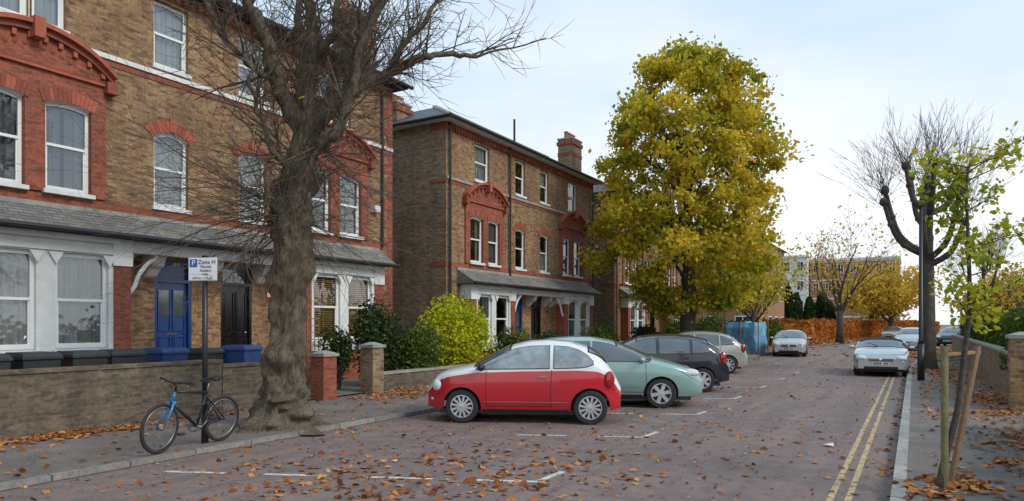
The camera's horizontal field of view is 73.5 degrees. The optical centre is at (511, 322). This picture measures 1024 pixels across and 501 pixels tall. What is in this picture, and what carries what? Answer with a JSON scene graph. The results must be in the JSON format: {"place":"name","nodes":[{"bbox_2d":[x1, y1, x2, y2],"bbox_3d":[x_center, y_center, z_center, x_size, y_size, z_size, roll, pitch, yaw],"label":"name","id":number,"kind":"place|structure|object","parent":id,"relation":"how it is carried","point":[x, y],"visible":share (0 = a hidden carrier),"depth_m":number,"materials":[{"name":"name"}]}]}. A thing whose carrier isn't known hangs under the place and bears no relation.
{"place":"outdoors","nodes":[
{"label":"outdoors","id":0,"kind":"place"},
{"bbox_2d":[306,366,412,399],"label":"garden ground","id":1,"kind":"structure","parent":0,"point":[350,386],"depth_m":17.98,"materials":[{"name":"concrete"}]},
{"bbox_2d":[0,0,391,369],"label":"walls","id":2,"kind":"structure","parent":1,"relation":"on","point":[130,23],"depth_m":16.03,"materials":[{"name":"brick"}]},
{"bbox_2d":[0,0,413,267],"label":"roof","id":3,"kind":"structure","parent":2,"relation":"attached to","point":[34,214],"depth_m":15.31,"materials":[{"name":"grey stone"}]},
{"bbox_2d":[331,0,378,65],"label":"chimneys","id":4,"kind":"object","parent":3,"relation":"on","point":[352,30],"visible":0.12,"depth_m":22.59,"materials":[{"name":"brick"}]},
{"bbox_2d":[0,0,392,388],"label":"brick trim bays and porch","id":5,"kind":"object","parent":1,"relation":"on","point":[38,40],"visible":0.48,"depth_m":14.76,"materials":[{"name":"red brick"}]},
{"bbox_2d":[0,0,369,352],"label":"windows","id":6,"kind":"structure","parent":5,"relation":"attached to","point":[80,283],"depth_m":14.29,"materials":[{"name":"white paint"}]},
{"bbox_2d":[155,261,250,347],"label":"front doors","id":7,"kind":"structure","parent":5,"relation":"attached to","point":[233,330],"depth_m":16.98,"materials":[{"name":"blue paint"}]},
{"bbox_2d":[266,292,270,299],"bbox_3d":[-6.738,-0.750,19.141,0.012,0.220,0.280,0,0,30],"label":"notice board sign","id":8,"kind":"object","parent":5,"relation":"attached to","point":[268,296],"visible":0.46,"depth_m":19.06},
{"bbox_2d":[306,316,319,384],"bbox_3d":[-5.442,0.750,18.752,0.035,1.900,0.440,0,0,30],"label":"wooden trellis","id":9,"kind":"object","parent":1,"relation":"on","point":[310,339],"visible":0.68,"depth_m":18.68,"materials":[{"name":"brown wood"}]},
{"bbox_2d":[317,323,356,388],"bbox_3d":[-4.471,0.855,17.660,1.055,1.700,0.886,0,0,1],"label":"dark green shrub","id":10,"kind":"object","parent":1,"relation":"on","point":[340,347],"visible":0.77,"depth_m":17.49,"materials":[{"name":"green plant"}]},
{"bbox_2d":[348,294,411,378],"bbox_3d":[-3.585,0.450,18.355,1.351,2.563,1.804,0,0,30],"label":"dark green shrub","id":11,"kind":"object","parent":1,"relation":"on","point":[377,324],"visible":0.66,"depth_m":18.23,"materials":[{"name":"green plant"}]},
{"bbox_2d":[392,319,442,369],"bbox_3d":[-2.654,0.780,19.161,1.602,1.890,1.188,0,0,-24],"label":"dark green shrub","id":12,"kind":"object","parent":1,"relation":"on","point":[422,345],"visible":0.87,"depth_m":18.99,"materials":[{"name":"green plant"}]},
{"bbox_2d":[413,288,497,366],"bbox_3d":[-1.861,0.331,21.349,2.334,2.815,3.737,0,0,30],"label":"yellow green shrub","id":13,"kind":"object","parent":1,"relation":"on","point":[460,329],"visible":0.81,"depth_m":20.76,"materials":[{"name":"green plant"}]},
{"bbox_2d":[392,124,591,365],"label":"walls","id":14,"kind":"structure","parent":1,"relation":"on","point":[414,282],"depth_m":26.80,"materials":[{"name":"brick"}]},
{"bbox_2d":[392,105,602,309],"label":"roof","id":15,"kind":"structure","parent":14,"relation":"on","point":[435,114],"depth_m":28.45,"materials":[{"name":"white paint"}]},
{"bbox_2d":[392,93,582,171],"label":"chimneys","id":16,"kind":"object","parent":15,"relation":"on","point":[570,147],"visible":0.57,"depth_m":36.86,"materials":[{"name":"brick"}]},
{"bbox_2d":[484,324,534,356],"bbox_3d":[0.025,0.875,24.928,1.409,1.716,2.907,0,0,30],"label":"garden shrub","id":17,"kind":"object","parent":1,"relation":"on","point":[506,339],"visible":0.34,"depth_m":24.40,"materials":[{"name":"green plant"}]},
{"bbox_2d":[430,121,593,363],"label":"brick trim bays and porch","id":18,"kind":"object","parent":1,"relation":"on","point":[554,310],"visible":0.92,"depth_m":29.71,"materials":[{"name":"red brick"}]},
{"bbox_2d":[468,144,586,345],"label":"windows","id":19,"kind":"structure","parent":18,"relation":"attached to","point":[492,225],"depth_m":29.08,"materials":[{"name":"white paint"}]},
{"bbox_2d":[515,297,539,339],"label":"front doors","id":20,"kind":"structure","parent":18,"relation":"attached to","point":[535,319],"depth_m":32.49,"materials":[{"name":"blue paint"}]},
{"bbox_2d":[533,330,566,339],"bbox_3d":[1.580,0.982,27.466,1.606,1.472,2.614,0,0,52],"label":"garden shrub","id":21,"kind":"object","parent":1,"relation":"on","point":[556,334],"visible":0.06,"depth_m":27.10,"materials":[{"name":"green plant"}]},
{"bbox_2d":[578,322,623,340],"bbox_3d":[4.146,0.808,32.044,1.357,1.829,3.843,0,0,30],"label":"garden shrub","id":22,"kind":"object","parent":1,"relation":"on","point":[603,333],"visible":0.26,"depth_m":31.89,"materials":[{"name":"green plant"}]},
{"bbox_2d":[593,196,681,340],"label":"walls","id":23,"kind":"structure","parent":1,"relation":"on","point":[604,308],"depth_m":40.74,"materials":[{"name":"brick"}]},
{"bbox_2d":[593,180,682,339],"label":"roof","id":24,"kind":"structure","parent":23,"relation":"on","point":[600,189],"depth_m":40.39,"materials":[{"name":"white paint"}]},
{"bbox_2d":[602,194,677,340],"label":"brick trim bays and porch","id":25,"kind":"object","parent":1,"relation":"on","point":[627,304],"visible":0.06,"depth_m":41.64,"materials":[{"name":"red paint"}]},
{"bbox_2d":[624,229,679,334],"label":"windows","id":26,"kind":"structure","parent":25,"relation":"attached to","point":[633,315],"depth_m":42.43,"materials":[{"name":"grey glass"}]},
{"bbox_2d":[650,312,653,330],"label":"front doors","id":27,"kind":"structure","parent":25,"relation":"attached to","point":[651,321],"depth_m":47.30,"materials":[{"name":"black paint"}]},
{"bbox_2d":[627,324,661,338],"bbox_3d":[7.235,0.876,36.879,1.483,1.691,4.072,0,0,30],"label":"garden shrub","id":28,"kind":"object","parent":1,"relation":"on","point":[643,330],"visible":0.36,"depth_m":36.25,"materials":[{"name":"green plant"}]},
{"bbox_2d":[660,319,696,333],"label":"garden shrub","id":29,"kind":"object","parent":1,"relation":"on","point":[673,329],"visible":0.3,"depth_m":41.14,"materials":[{"name":"green plant"}]},
{"bbox_2d":[695,311,726,332],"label":"garden shrub","id":30,"kind":"object","parent":1,"relation":"on","point":[705,324],"visible":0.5,"depth_m":46.00,"materials":[{"name":"green plant"}]},
{"bbox_2d":[0,338,862,482],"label":"pavement","id":31,"kind":"structure","parent":0,"point":[17,459],"depth_m":10.06,"materials":[{"name":"grey concrete"}]},
{"bbox_2d":[0,359,222,440],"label":"garden wall","id":32,"kind":"structure","parent":31,"relation":"on","point":[45,401],"depth_m":11.15,"materials":[{"name":"brick"}]},
{"bbox_2d":[139,376,238,453],"bbox_3d":[-4.419,1.237,9.500,0.610,0.968,1.726,5,2,22],"label":"bicycle","id":33,"kind":"object","parent":31,"relation":"on","point":[174,413],"visible":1,"depth_m":9.41,"materials":[{"name":"metal"}]},
{"bbox_2d":[189,255,216,443],"bbox_3d":[-4.416,0.380,9.856,0.440,2.700,0.110,0,0,8],"label":"parking sign","id":34,"kind":"object","parent":31,"relation":"on","point":[205,265],"visible":0.98,"depth_m":9.82,"materials":[{"name":"black metal"}]},
{"bbox_2d":[222,362,261,411],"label":"garden wall","id":35,"kind":"structure","parent":31,"relation":"on","point":[241,383],"depth_m":13.58,"materials":[{"name":"brick"}]},
{"bbox_2d":[1,0,569,434],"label":"bare lime tree","id":36,"kind":"object","parent":31,"relation":"on","point":[281,403],"visible":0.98,"depth_m":11.21,"materials":[{"name":"grey plant"}]},
{"bbox_2d":[308,350,338,400],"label":"gate pillar","id":37,"kind":"structure","parent":31,"relation":"on","point":[323,375],"depth_m":15.33,"materials":[{"name":"red brick"}]},
{"bbox_2d":[358,342,385,393],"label":"gate pillar","id":38,"kind":"structure","parent":31,"relation":"on","point":[371,367],"depth_m":16.71,"materials":[{"name":"brick"}]},
{"bbox_2d":[384,364,464,390],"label":"garden wall","id":39,"kind":"structure","parent":31,"relation":"on","point":[405,378],"depth_m":18.17,"materials":[{"name":"brick"}]},
{"bbox_2d":[572,31,814,332],"bbox_3d":[8.831,-6.062,33.706,10.830,15.632,9.992,0,0,-33],"label":"lime tree in autumn leaf","id":40,"kind":"object","parent":31,"relation":"on","point":[729,109],"visible":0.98,"depth_m":31.44,"materials":[{"name":"yellow plant"}]},
{"bbox_2d":[722,321,767,353],"bbox_3d":[13.700,0.848,40.084,2.163,1.935,3.019,0,0,30],"label":"tarpaulin covered skip","id":41,"kind":"object","parent":31,"relation":"on","point":[751,337],"visible":0.74,"depth_m":38.82,"materials":[{"name":"blue plastic"}]},
{"bbox_2d":[713,232,820,322],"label":"autumn tree","id":42,"kind":"object","parent":31,"relation":"on","point":[769,293],"visible":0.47,"depth_m":50.23,"materials":[{"name":"yellow plant"}]},
{"bbox_2d":[757,319,785,345],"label":"garden shrub","id":43,"kind":"object","parent":31,"relation":"on","point":[772,326],"visible":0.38,"depth_m":51.08,"materials":[{"name":"green plant"}]},
{"bbox_2d":[821,299,836,319],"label":"cypress tree","id":44,"kind":"object","parent":31,"relation":"on","point":[828,312],"visible":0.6,"depth_m":91.63,"materials":[{"name":"green plant"}]},
{"bbox_2d":[783,194,917,342],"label":"autumn tree","id":45,"kind":"object","parent":31,"relation":"on","point":[839,309],"visible":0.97,"depth_m":58.86,"materials":[{"name":"brown plant"}]},
{"bbox_2d":[766,336,951,357],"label":"fallen leaves","id":46,"kind":"object","parent":31,"relation":"on","point":[847,340],"visible":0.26,"depth_m":54.34,"materials":[{"name":"brown plant"}]},
{"bbox_2d":[826,262,897,318],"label":"autumn tree","id":47,"kind":"object","parent":31,"relation":"on","point":[854,303],"visible":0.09,"depth_m":88.22,"materials":[{"name":"yellow plant"}]},
{"bbox_2d":[835,254,946,326],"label":"autumn tree","id":48,"kind":"object","parent":31,"relation":"on","point":[900,300],"visible":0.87,"depth_m":79.58,"materials":[{"name":"yellow plant"}]},
{"bbox_2d":[0,334,951,500],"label":"road","id":49,"kind":"structure","parent":0,"point":[797,486],"depth_m":9.38,"materials":[{"name":"grey asphalt"}]},
{"bbox_2d":[0,341,857,491],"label":"kerb","id":50,"kind":"structure","parent":49,"relation":"on","point":[47,478],"depth_m":9.15,"materials":[{"name":"concrete"}]},
{"bbox_2d":[165,372,797,481],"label":"parking bay lines","id":51,"kind":"object","parent":49,"relation":"on","point":[551,476],"visible":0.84,"depth_m":8.18,"materials":[{"name":"white paint"}]},
{"bbox_2d":[0,353,1023,500],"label":"fallen leaves","id":52,"kind":"object","parent":49,"relation":"on","point":[965,485],"visible":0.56,"depth_m":8.87,"materials":[{"name":"brown plant"}]},
{"bbox_2d":[0,356,1023,500],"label":"leaf fragments","id":53,"kind":"object","parent":49,"relation":"on","point":[194,498],"visible":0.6,"depth_m":9.54,"materials":[{"name":"brown plant"}]},
{"bbox_2d":[428,339,620,424],"bbox_3d":[0.249,1.052,12.980,3.559,1.497,1.970,0,0,6],"label":"parked small hatchback car","id":54,"kind":"object","parent":49,"relation":"on","point":[556,376],"visible":1,"depth_m":12.21,"materials":[{"name":"red paint"}]},
{"bbox_2d":[546,336,701,407],"bbox_3d":[2.017,1.044,15.379,4.249,1.513,2.080,0,0,6],"label":"parked hatchback car","id":55,"kind":"object","parent":49,"relation":"on","point":[656,382],"visible":0.52,"depth_m":14.47,"materials":[{"name":"green paint"}]},
{"bbox_2d":[621,334,728,391],"bbox_3d":[3.634,1.044,18.697,4.249,1.513,2.080,0,0,6],"label":"parked hatchback car","id":56,"kind":"object","parent":49,"relation":"on","point":[705,358],"visible":0.48,"depth_m":17.79,"materials":[{"name":"black paint"}]},
{"bbox_2d":[677,331,747,373],"bbox_3d":[6.357,1.044,25.215,4.249,1.513,2.080,0,0,6],"label":"parked hatchback car","id":57,"kind":"object","parent":49,"relation":"on","point":[732,348],"visible":0.36,"depth_m":24.29,"materials":[{"name":"silver paint"}]},
{"bbox_2d":[770,330,810,356],"bbox_3d":[15.558,1.091,38.273,2.090,1.417,4.572,0,0,25],"label":"parked saloon car","id":58,"kind":"object","parent":49,"relation":"on","point":[789,341],"visible":1,"depth_m":36.60,"materials":[{"name":"silver paint"}]},
{"bbox_2d":[826,351,916,500],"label":"yellow lines","id":59,"kind":"object","parent":49,"relation":"on","point":[858,471],"visible":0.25,"depth_m":9.50,"materials":[{"name":"yellow paint"}]},
{"bbox_2d":[849,337,914,375],"bbox_3d":[13.221,1.158,24.549,2.060,1.285,4.072,0,0,29],"label":"car","id":60,"kind":"object","parent":49,"relation":"on","point":[884,354],"visible":1,"depth_m":23.12,"materials":[{"name":"silver paint"}]},
{"bbox_2d":[881,326,901,337],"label":"parked saloon car","id":61,"kind":"object","parent":49,"relation":"on","point":[888,331],"visible":0.59,"depth_m":75.69,"materials":[{"name":"silver paint"}]},
{"bbox_2d":[892,327,918,347],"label":"parked hatchback car","id":62,"kind":"object","parent":49,"relation":"on","point":[909,336],"visible":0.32,"depth_m":44.69,"materials":[{"name":"silver paint"}]},
{"bbox_2d":[936,327,960,345],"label":"parked hatchback car","id":63,"kind":"object","parent":49,"relation":"on","point":[943,336],"visible":0.46,"depth_m":52.81,"materials":[{"name":"black paint"}]},
{"bbox_2d":[935,271,1018,314],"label":"autumn tree","id":64,"kind":"object","parent":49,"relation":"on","point":[953,304],"visible":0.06,"depth_m":91.25,"materials":[{"name":"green plant"}]},
{"bbox_2d":[233,0,1023,324],"label":"sky","id":65,"kind":"structure","parent":0,"point":[837,65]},
{"bbox_2d":[308,325,958,400],"bbox_3d":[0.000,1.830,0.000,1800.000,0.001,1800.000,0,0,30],"label":"ground","id":66,"kind":"structure","parent":0,"point":[943,326],"depth_m":278.76,"materials":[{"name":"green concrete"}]},
{"bbox_2d":[784,285,792,322],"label":"cypress tree","id":67,"kind":"object","parent":66,"relation":"on","point":[786,307],"visible":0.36,"depth_m":94.25,"materials":[{"name":"green plant"}]},
{"bbox_2d":[788,292,804,320],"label":"cypress tree","id":68,"kind":"object","parent":66,"relation":"on","point":[795,312],"visible":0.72,"depth_m":91.86,"materials":[{"name":"green plant"}]},
{"bbox_2d":[803,296,816,320],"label":"cypress tree","id":69,"kind":"object","parent":66,"relation":"on","point":[809,310],"visible":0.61,"depth_m":91.93,"materials":[{"name":"green plant"}]},
{"bbox_2d":[815,292,825,318],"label":"cypress tree","id":70,"kind":"object","parent":66,"relation":"on","point":[820,302],"visible":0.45,"depth_m":93.09,"materials":[{"name":"green plant"}]},
{"bbox_2d":[742,317,940,340],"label":"copper beech hedge","id":71,"kind":"object","parent":66,"relation":"on","point":[818,329],"visible":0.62,"depth_m":74.01,"materials":[{"name":"orange plant"}]},
{"bbox_2d":[809,256,901,319],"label":"brick apartment block","id":72,"kind":"structure","parent":66,"relation":"on","point":[848,315],"depth_m":107.33,"materials":[{"name":"brown brick"}]},
{"bbox_2d":[813,262,900,319],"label":"windows","id":73,"kind":"structure","parent":72,"relation":"in","point":[842,269],"depth_m":107.57,"materials":[{"name":"grey glass"}]},
{"bbox_2d":[890,346,948,500],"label":"kerb","id":74,"kind":"structure","parent":66,"relation":"on","point":[898,491],"depth_m":9.11,"materials":[{"name":"concrete"}]},
{"bbox_2d":[693,223,787,330],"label":"brick house","id":75,"kind":"structure","parent":0,"point":[771,314],"depth_m":66.64,"materials":[{"name":"brick"}]},
{"bbox_2d":[703,251,782,322],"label":"windows","id":76,"kind":"structure","parent":75,"relation":"in","point":[737,318],"depth_m":64.99,"materials":[{"name":"white paint"}]},
{"bbox_2d":[784,255,812,309],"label":"white apartment building","id":77,"kind":"structure","parent":0,"point":[803,261],"depth_m":108.88,"materials":[{"name":"paint"}]},
{"bbox_2d":[784,261,803,308],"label":"windows","id":78,"kind":"structure","parent":77,"relation":"in","point":[801,262],"depth_m":108.82,"materials":[{"name":"grey glass"}]},
{"bbox_2d":[906,347,1023,500],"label":"pavement","id":79,"kind":"structure","parent":0,"point":[918,457],"depth_m":9.59,"materials":[{"name":"grey concrete"}]},
{"bbox_2d":[817,98,1014,368],"bbox_3d":[15.486,-3.626,25.632,6.387,10.758,6.352,0,0,-32],"label":"pollarded bare tree","id":80,"kind":"object","parent":79,"relation":"on","point":[930,262],"visible":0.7,"depth_m":25.32,"materials":[{"name":"brown plant"}]},
{"bbox_2d":[916,196,924,380],"bbox_3d":[12.089,-1.040,20.269,0.236,5.500,0.230,0,0,30],"label":"lamp post","id":81,"kind":"object","parent":79,"relation":"on","point":[920,360],"visible":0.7,"depth_m":20.22,"materials":[{"name":"black metal"}]},
{"bbox_2d":[908,121,1023,488],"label":"young staked tree","id":82,"kind":"object","parent":79,"relation":"on","point":[947,436],"visible":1,"depth_m":7.22,"materials":[{"name":"green plant"}]},
{"bbox_2d":[951,334,1007,400],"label":"garden wall","id":83,"kind":"structure","parent":79,"relation":"on","point":[989,371],"depth_m":18.47,"materials":[{"name":"brick"}]},
{"bbox_2d":[939,213,1023,313],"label":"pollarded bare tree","id":84,"kind":"object","parent":79,"relation":"on","point":[992,283],"visible":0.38,"depth_m":49.28,"materials":[{"name":"green plant"}]},
{"bbox_2d":[964,263,1023,312],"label":"autumn tree","id":85,"kind":"object","parent":79,"relation":"on","point":[1009,302],"visible":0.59,"depth_m":69.51,"materials":[{"name":"yellow plant"}]},
{"bbox_2d":[1005,332,1023,411],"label":"gate pillar","id":86,"kind":"structure","parent":79,"relation":"on","point":[1015,371],"depth_m":13.20,"materials":[{"name":"brick"}]},
{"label":"bin store paving","id":87,"kind":"object","parent":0,"visible":0},
{"bbox_2d":[0,353,12,369],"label":"wheelie bin","id":88,"kind":"object","parent":87,"relation":"on","point":[5,361],"visible":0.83,"depth_m":10.68,"materials":[{"name":"plastic"}]},
{"bbox_2d":[5,351,62,368],"bbox_3d":[-7.937,1.018,11.321,0.709,1.077,0.620,0,0,27],"label":"wheelie bin","id":89,"kind":"object","parent":87,"relation":"on","point":[35,359],"visible":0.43,"depth_m":11.10,"materials":[{"name":"plastic"}]},
{"bbox_2d":[57,350,109,366],"bbox_3d":[-7.513,1.018,11.944,0.709,1.077,0.620,0,0,31],"label":"wheelie bin","id":90,"kind":"object","parent":87,"relation":"on","point":[83,357],"visible":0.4,"depth_m":11.71,"materials":[{"name":"plastic"}]},
{"bbox_2d":[99,349,146,363],"bbox_3d":[-7.175,1.018,12.560,0.709,1.077,0.620,0,0,36],"label":"wheelie bin","id":91,"kind":"object","parent":87,"relation":"on","point":[121,356],"visible":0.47,"depth_m":12.35,"materials":[{"name":"plastic"}]},
{"bbox_2d":[143,347,189,362],"bbox_3d":[-6.791,1.018,13.372,0.709,1.077,0.620,0,0,24],"label":"wheelie bin","id":92,"kind":"object","parent":87,"relation":"on","point":[159,354],"visible":0.39,"depth_m":13.13,"materials":[{"name":"plastic"}]},
{"bbox_2d":[187,348,224,363],"bbox_3d":[-6.580,1.068,14.521,0.709,1.077,0.620,0,0,19],"label":"wheelie bin","id":93,"kind":"object","parent":87,"relation":"on","point":[196,353],"visible":0.29,"depth_m":14.28,"materials":[{"name":"plastic"}]},
{"bbox_2d":[220,344,262,363],"bbox_3d":[-5.942,1.018,15.015,0.709,1.077,0.620,0,0,16],"label":"wheelie bin","id":94,"kind":"object","parent":87,"relation":"on","point":[240,353],"visible":0.42,"depth_m":14.76,"materials":[{"name":"plastic"}]},
{"label":"garden ground","id":95,"kind":"structure","parent":0,"visible":0},
{"bbox_2d":[957,305,1023,346],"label":"green hedge","id":96,"kind":"object","parent":95,"relation":"on","point":[1007,323],"visible":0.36,"depth_m":19.68,"materials":[{"name":"green plant"}]},
{"bbox_2d":[960,254,1023,309],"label":"autumn tree","id":97,"kind":"object","parent":95,"relation":"on","point":[1007,275],"visible":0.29,"depth_m":80.46,"materials":[{"name":"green plant"}]},
{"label":"stems","id":98,"kind":"object","parent":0,"visible":0},
{"bbox_2d":[999,346,1007,374],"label":"leaves","id":99,"kind":"object","parent":98,"relation":"attached to","point":[1003,360],"visible":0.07,"depth_m":15.18,"materials":[{"name":"green plant"}]}
]}

